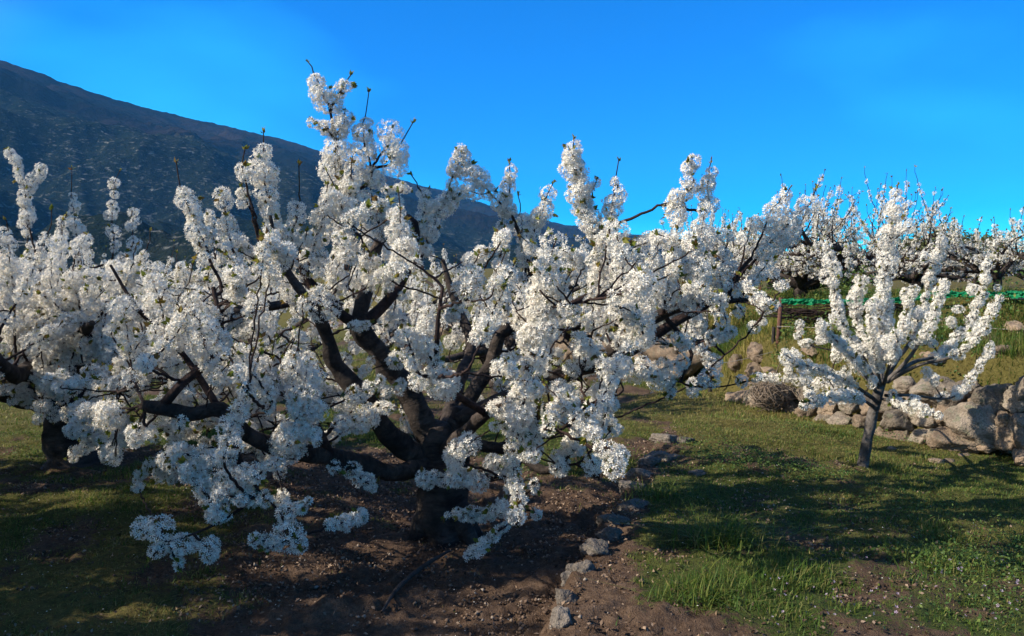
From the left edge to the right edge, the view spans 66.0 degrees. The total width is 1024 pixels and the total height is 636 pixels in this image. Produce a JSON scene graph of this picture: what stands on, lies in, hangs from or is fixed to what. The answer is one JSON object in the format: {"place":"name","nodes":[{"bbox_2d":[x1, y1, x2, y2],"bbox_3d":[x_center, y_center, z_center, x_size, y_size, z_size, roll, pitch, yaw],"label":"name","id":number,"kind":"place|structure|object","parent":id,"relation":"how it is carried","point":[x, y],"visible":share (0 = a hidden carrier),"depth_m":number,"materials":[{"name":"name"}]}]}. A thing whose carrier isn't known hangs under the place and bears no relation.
{"place":"outdoors","nodes":[
{"label":"outdoors","id":0,"kind":"place"},
{"bbox_2d":[0,60,797,281],"bbox_3d":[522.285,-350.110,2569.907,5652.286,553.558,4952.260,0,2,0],"label":"mountain","id":1,"kind":"structure","parent":0,"point":[59,129],"depth_m":1169.55,"materials":[{"name":"grey stone"}]},
{"bbox_2d":[0,252,1023,635],"bbox_3d":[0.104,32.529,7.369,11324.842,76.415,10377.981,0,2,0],"label":"ground","id":2,"kind":"structure","parent":0,"point":[294,616],"depth_m":4.70,"materials":[{"name":"soil"}]},
{"bbox_2d":[0,231,107,349],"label":"cherry tree","id":3,"kind":"object","parent":2,"relation":"on","point":[93,265],"visible":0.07,"depth_m":13.50,"materials":[{"name":"white plant"}]},
{"bbox_2d":[90,260,224,356],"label":"cherry tree","id":4,"kind":"object","parent":2,"relation":"on","point":[184,261],"visible":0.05,"depth_m":17.64,"materials":[{"name":"white plant"}]},
{"bbox_2d":[0,147,317,475],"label":"cherry tree","id":5,"kind":"object","parent":2,"relation":"on","point":[48,323],"visible":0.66,"depth_m":6.08,"materials":[{"name":"white plant"}]},
{"bbox_2d":[134,239,371,406],"bbox_3d":[-3.475,0.079,10.846,3.131,2.542,3.387,0,2,0],"label":"cherry tree","id":6,"kind":"object","parent":2,"relation":"on","point":[245,333],"visible":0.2,"depth_m":10.33,"materials":[{"name":"white plant"}]},
{"bbox_2d":[309,244,466,376],"bbox_3d":[-2.172,-0.048,14.435,2.913,2.573,3.342,2,3,43],"label":"cherry tree","id":7,"kind":"object","parent":2,"relation":"on","point":[399,304],"visible":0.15,"depth_m":14.24,"materials":[{"name":"white plant"}]},
{"bbox_2d":[381,549,449,612],"bbox_3d":[-0.540,1.415,4.285,0.095,0.062,1.035,1,2,14],"label":"dead branch","id":8,"kind":"object","parent":2,"relation":"on","point":[403,582],"visible":1,"depth_m":4.33,"materials":[{"name":"brown wood"}]},
{"bbox_2d":[38,59,821,573],"bbox_3d":[-0.588,-0.032,5.284,5.104,3.188,3.292,0,2,0],"label":"cherry tree","id":9,"kind":"object","parent":2,"relation":"on","point":[440,469],"visible":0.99,"depth_m":4.63,"materials":[{"name":"white plant"}]},
{"bbox_2d":[6,454,1009,626],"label":"fallen petals","id":10,"kind":"object","parent":2,"relation":"on","point":[494,579],"visible":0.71,"depth_m":4.43,"materials":[{"name":"white plant"}]},
{"bbox_2d":[0,273,1023,635],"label":"grass","id":11,"kind":"structure","parent":2,"relation":"on","point":[782,561],"depth_m":5.66,"materials":[{"name":"green plant"}]},
{"bbox_2d":[0,261,1023,635],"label":"weeds","id":12,"kind":"object","parent":2,"relation":"on","point":[802,465],"visible":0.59,"depth_m":6.26,"materials":[{"name":"green plant"}]},
{"bbox_2d":[408,228,615,395],"bbox_3d":[0.118,0.038,10.491,3.032,2.678,2.577,-1,2,-31],"label":"cherry tree","id":13,"kind":"object","parent":2,"relation":"on","point":[479,307],"visible":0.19,"depth_m":10.29,"materials":[{"name":"white plant"}]},
{"bbox_2d":[0,426,1023,635],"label":"leaf litter","id":14,"kind":"object","parent":2,"relation":"on","point":[496,593],"visible":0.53,"depth_m":4.90,"materials":[{"name":"brown plant"}]},
{"bbox_2d":[3,433,1022,635],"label":"soil crumbs","id":15,"kind":"object","parent":2,"relation":"on","point":[522,624],"visible":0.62,"depth_m":4.55,"materials":[{"name":"brown soil"}]},
{"bbox_2d":[507,453,605,478],"bbox_3d":[0.351,1.283,6.970,1.057,0.210,0.994,0,2,10],"label":"grass tuft","id":16,"kind":"object","parent":2,"relation":"on","point":[544,464],"visible":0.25,"depth_m":6.94,"materials":[{"name":"green plant"}]},
{"bbox_2d":[549,606,572,629],"bbox_3d":[0.218,1.319,3.426,0.111,0.129,0.091,10,19,19],"label":"edging stone","id":17,"kind":"object","parent":2,"relation":"on","point":[560,617],"visible":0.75,"depth_m":3.40,"materials":[{"name":"grey stone"}]},
{"bbox_2d":[520,257,603,340],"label":"cherry tree","id":18,"kind":"object","parent":2,"relation":"on","point":[577,327],"visible":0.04,"depth_m":19.05,"materials":[{"name":"white plant"}]},
{"bbox_2d":[560,570,572,586],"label":"edging stone","id":19,"kind":"object","parent":2,"relation":"on","point":[565,575],"visible":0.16,"depth_m":4.02,"materials":[{"name":"grey stone"}]},
{"bbox_2d":[555,588,578,605],"bbox_3d":[0.256,1.339,3.752,0.128,0.091,0.095,6,12,20],"label":"edging stone","id":20,"kind":"object","parent":2,"relation":"on","point":[561,595],"visible":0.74,"depth_m":3.74,"materials":[{"name":"grey stone"}]},
{"bbox_2d":[566,559,595,573],"bbox_3d":[0.356,1.320,4.073,0.155,0.137,0.120,-2,-2,7],"label":"edging stone","id":21,"kind":"object","parent":2,"relation":"on","point":[585,566],"visible":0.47,"depth_m":4.05,"materials":[{"name":"grey stone"}]},
{"bbox_2d":[579,538,608,556],"bbox_3d":[0.465,1.299,4.408,0.162,0.119,0.192,-1,2,-45],"label":"edging stone","id":22,"kind":"object","parent":2,"relation":"on","point":[594,547],"visible":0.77,"depth_m":4.37,"materials":[{"name":"grey stone"}]},
{"bbox_2d":[544,440,658,475],"bbox_3d":[0.813,1.218,6.926,1.192,0.342,1.307,0,2,0],"label":"grass tuft","id":23,"kind":"object","parent":2,"relation":"on","point":[627,466],"visible":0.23,"depth_m":7.01,"materials":[{"name":"green plant"}]},
{"bbox_2d":[595,527,622,541],"bbox_3d":[0.569,1.295,4.670,0.165,0.110,0.130,-4,-7,30],"label":"edging stone","id":24,"kind":"object","parent":2,"relation":"on","point":[609,534],"visible":0.73,"depth_m":4.63,"materials":[{"name":"grey stone"}]},
{"bbox_2d":[596,514,629,526],"bbox_3d":[0.637,1.301,4.973,0.197,0.134,0.156,-5,-10,36],"label":"edging stone","id":25,"kind":"object","parent":2,"relation":"on","point":[608,518],"visible":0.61,"depth_m":4.94,"materials":[{"name":"grey stone"}]},
{"bbox_2d":[618,480,645,493],"bbox_3d":[0.893,1.272,5.864,0.202,0.115,0.154,0,2,7],"label":"edging stone","id":26,"kind":"object","parent":2,"relation":"on","point":[623,486],"visible":0.51,"depth_m":5.84,"materials":[{"name":"grey stone"}]},
{"bbox_2d":[616,498,651,510],"bbox_3d":[0.839,1.305,5.379,0.266,0.144,0.189,-3,1,-36],"label":"edging stone","id":27,"kind":"object","parent":2,"relation":"on","point":[632,504],"visible":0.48,"depth_m":5.34,"materials":[{"name":"grey stone"}]},
{"bbox_2d":[626,468,652,480],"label":"edging stone","id":28,"kind":"object","parent":2,"relation":"on","point":[631,472],"visible":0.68,"depth_m":6.21,"materials":[{"name":"grey stone"}]},
{"bbox_2d":[637,455,661,467],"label":"edging stone","id":29,"kind":"object","parent":2,"relation":"on","point":[650,460],"visible":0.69,"depth_m":6.57,"materials":[{"name":"grey stone"}]},
{"bbox_2d":[644,451,669,457],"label":"edging stone","id":30,"kind":"object","parent":2,"relation":"on","point":[660,453],"visible":0.46,"depth_m":6.85,"materials":[{"name":"grey stone"}]},
{"bbox_2d":[575,275,745,351],"bbox_3d":[2.553,-0.015,14.927,3.046,2.330,3.242,0,2,0],"label":"cherry tree","id":31,"kind":"object","parent":2,"relation":"on","point":[663,337],"visible":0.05,"depth_m":14.34,"materials":[{"name":"white plant"}]},
{"bbox_2d":[591,470,730,507],"bbox_3d":[1.059,1.256,5.612,0.973,0.280,1.018,-1,2,-35],"label":"grass tuft","id":32,"kind":"object","parent":2,"relation":"on","point":[661,490],"visible":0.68,"depth_m":5.61,"materials":[{"name":"green plant"}]},
{"bbox_2d":[649,433,677,443],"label":"edging stone","id":33,"kind":"object","parent":2,"relation":"on","point":[659,437],"visible":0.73,"depth_m":7.33,"materials":[{"name":"grey stone"}]},
{"bbox_2d":[661,454,679,460],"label":"edging stone","id":34,"kind":"object","parent":2,"relation":"on","point":[673,456],"visible":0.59,"depth_m":6.75,"materials":[{"name":"grey stone"}]},
{"bbox_2d":[329,318,1023,385],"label":"terrace wall","id":35,"kind":"structure","parent":2,"relation":"on","point":[656,352],"depth_m":13.14,"materials":[{"name":"beige stone"}]},
{"bbox_2d":[579,558,783,616],"bbox_3d":[0.832,1.244,3.719,0.721,0.172,0.960,-2,3,-42],"label":"grass tuft","id":36,"kind":"object","parent":2,"relation":"on","point":[692,597],"visible":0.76,"depth_m":3.64,"materials":[{"name":"green plant"}]},
{"bbox_2d":[674,437,694,443],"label":"edging stone","id":37,"kind":"object","parent":2,"relation":"on","point":[680,440],"visible":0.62,"depth_m":7.32,"materials":[{"name":"grey stone"}]},
{"bbox_2d":[688,469,705,476],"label":"edging stone","id":38,"kind":"object","parent":2,"relation":"on","point":[697,472],"visible":0.76,"depth_m":6.23,"materials":[{"name":"grey stone"}]},
{"bbox_2d":[708,370,711,391],"bbox_3d":[3.107,0.964,12.342,0.061,0.626,0.059,0,2,0],"label":"fence post","id":39,"kind":"object","parent":2,"relation":"on","point":[710,389],"visible":0.21,"depth_m":12.32,"materials":[{"name":"brown wood"}]},
{"bbox_2d":[613,492,848,558],"bbox_3d":[1.233,1.187,4.621,1.489,0.265,1.236,-2,3,-40],"label":"grass tuft","id":40,"kind":"object","parent":2,"relation":"on","point":[735,534],"visible":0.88,"depth_m":4.45,"materials":[{"name":"green plant"}]},
{"bbox_2d":[659,204,803,289],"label":"cherry tree","id":41,"kind":"object","parent":2,"relation":"on","point":[731,244],"visible":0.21,"depth_m":16.67,"materials":[{"name":"white plant"}]},
{"bbox_2d":[663,537,806,603],"bbox_3d":[1.169,1.251,3.885,0.840,0.141,0.655,-2,3,-41],"label":"grass tuft","id":42,"kind":"object","parent":2,"relation":"on","point":[743,578],"visible":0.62,"depth_m":3.86,"materials":[{"name":"green plant"}]},
{"bbox_2d":[705,215,840,287],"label":"cherry tree","id":43,"kind":"object","parent":2,"relation":"on","point":[771,281],"visible":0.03,"depth_m":20.77,"materials":[{"name":"white plant"}]},
{"bbox_2d":[743,363,803,411],"bbox_3d":[3.343,0.872,10.038,0.808,0.776,0.545,0,2,0],"label":"brushwood","id":44,"kind":"object","parent":2,"relation":"on","point":[770,400],"visible":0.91,"depth_m":9.96,"materials":[{"name":"brown wood"}]},
{"bbox_2d":[771,327,775,342],"bbox_3d":[3.711,0.445,11.223,0.078,0.654,0.059,0,2,0],"label":"fence post","id":45,"kind":"object","parent":2,"relation":"on","point":[773,334],"visible":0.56,"depth_m":11.19,"materials":[{"name":"brown wood"}]},
{"bbox_2d":[776,298,782,343],"bbox_3d":[3.729,0.267,11.028,0.116,1.107,0.047,0,2,0],"label":"fence post","id":46,"kind":"object","parent":2,"relation":"on","point":[779,321],"visible":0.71,"depth_m":11.01,"materials":[{"name":"wood"}]},
{"bbox_2d":[777,326,995,328],"bbox_3d":[4.629,0.114,9.653,0.029,0.108,3.286,-1,2,-35],"label":"fence wire","id":47,"kind":"object","parent":46,"relation":"attached to","point":[815,327],"visible":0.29,"depth_m":10.60,"materials":[{"name":"metal"}]},
{"bbox_2d":[604,283,1020,385],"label":"bank grass","id":48,"kind":"structure","parent":2,"relation":"on","point":[749,341],"depth_m":12.33,"materials":[{"name":"green plant"}]},
{"bbox_2d":[786,252,850,287],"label":"cherry tree","id":49,"kind":"object","parent":2,"relation":"on","point":[812,274],"visible":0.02,"depth_m":23.64,"materials":[{"name":"white plant"}]},
{"bbox_2d":[712,233,925,298],"bbox_3d":[5.014,-0.814,13.456,3.831,1.295,3.426,2,3,45],"label":"cherry tree","id":50,"kind":"object","parent":2,"relation":"on","point":[800,284],"visible":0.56,"depth_m":12.85,"materials":[{"name":"white plant"}]},
{"bbox_2d":[760,304,917,324],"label":"pruned branches","id":51,"kind":"object","parent":2,"relation":"on","point":[800,312],"visible":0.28,"depth_m":11.14,"materials":[{"name":"brown wood"}]},
{"bbox_2d":[741,165,954,290],"bbox_3d":[5.667,-1.452,13.493,3.325,2.362,3.179,1,2,26],"label":"cherry tree","id":52,"kind":"object","parent":2,"relation":"on","point":[857,252],"visible":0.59,"depth_m":13.07,"materials":[{"name":"white plant"}]},
{"bbox_2d":[725,375,1023,466],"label":"dry stone wall","id":53,"kind":"structure","parent":2,"relation":"on","point":[977,419],"depth_m":7.68,"materials":[{"name":"stone"}]},
{"bbox_2d":[758,182,1003,467],"bbox_3d":[3.360,0.116,6.801,2.525,2.564,1.800,0,2,0],"label":"young cherry tree","id":54,"kind":"object","parent":2,"relation":"on","point":[891,342],"visible":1,"depth_m":6.66,"materials":[{"name":"white plant"}]},
{"bbox_2d":[764,555,1018,623],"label":"wildflowers","id":55,"kind":"object","parent":2,"relation":"on","point":[897,592],"visible":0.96,"depth_m":3.69,"materials":[{"name":"white plant"}]},
{"bbox_2d":[886,235,911,256],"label":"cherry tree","id":56,"kind":"object","parent":2,"relation":"on","point":[901,241],"visible":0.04,"depth_m":45.74,"materials":[{"name":"white plant"}]},
{"bbox_2d":[802,232,1020,289],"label":"cherry tree","id":57,"kind":"object","parent":2,"relation":"on","point":[960,272],"visible":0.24,"depth_m":14.43,"materials":[{"name":"white plant"}]},
{"bbox_2d":[877,244,990,288],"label":"cherry tree","id":58,"kind":"object","parent":2,"relation":"on","point":[945,273],"visible":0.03,"depth_m":19.87,"materials":[{"name":"white plant"}]},
{"bbox_2d":[928,458,944,463],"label":"loose stone","id":59,"kind":"object","parent":2,"relation":"on","point":[939,461],"visible":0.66,"depth_m":7.16,"materials":[{"name":"grey stone"}]},
{"bbox_2d":[858,532,1022,594],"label":"grass tuft","id":60,"kind":"object","parent":2,"relation":"on","point":[953,560],"visible":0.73,"depth_m":4.27,"materials":[{"name":"green plant"}]},
{"bbox_2d":[898,214,990,262],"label":"blossoming tree","id":61,"kind":"object","parent":2,"relation":"on","point":[932,241],"visible":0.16,"depth_m":37.23,"materials":[{"name":"white plant"}]},
{"bbox_2d":[943,458,954,462],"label":"loose stone","id":62,"kind":"object","parent":2,"relation":"on","point":[948,460],"visible":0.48,"depth_m":7.18,"materials":[{"name":"grey stone"}]},
{"bbox_2d":[958,453,969,456],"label":"loose stone","id":63,"kind":"object","parent":2,"relation":"on","point":[963,454],"visible":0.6,"depth_m":7.35,"materials":[{"name":"grey stone"}]},
{"bbox_2d":[920,201,1023,289],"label":"cherry tree","id":64,"kind":"object","parent":2,"relation":"on","point":[957,247],"visible":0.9,"depth_m":12.59,"materials":[{"name":"white plant"}]},
{"bbox_2d":[926,249,1023,287],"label":"cherry tree","id":65,"kind":"object","parent":2,"relation":"on","point":[976,279],"visible":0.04,"depth_m":23.82,"materials":[{"name":"white plant"}]},
{"bbox_2d":[960,224,1018,256],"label":"blossoming tree","id":66,"kind":"object","parent":2,"relation":"on","point":[986,236],"visible":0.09,"depth_m":43.24,"materials":[{"name":"white plant"}]},
{"bbox_2d":[966,241,1023,279],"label":"cherry tree","id":67,"kind":"object","parent":2,"relation":"on","point":[1017,274],"visible":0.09,"depth_m":18.69,"materials":[{"name":"white plant"}]},
{"bbox_2d":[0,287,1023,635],"bbox_3d":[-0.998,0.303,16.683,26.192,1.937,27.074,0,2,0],"label":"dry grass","id":68,"kind":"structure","parent":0,"point":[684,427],"depth_m":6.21,"materials":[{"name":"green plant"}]},
{"bbox_2d":[0,0,1023,251],"label":"sky","id":69,"kind":"structure","parent":0,"point":[797,90],"materials":[{"name":"blue"}]},
{"bbox_2d":[778,290,1023,304],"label":"netting","id":70,"kind":"object","parent":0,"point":[812,301],"visible":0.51,"depth_m":9.98,"materials":[{"name":"green plastic"}]}
]}

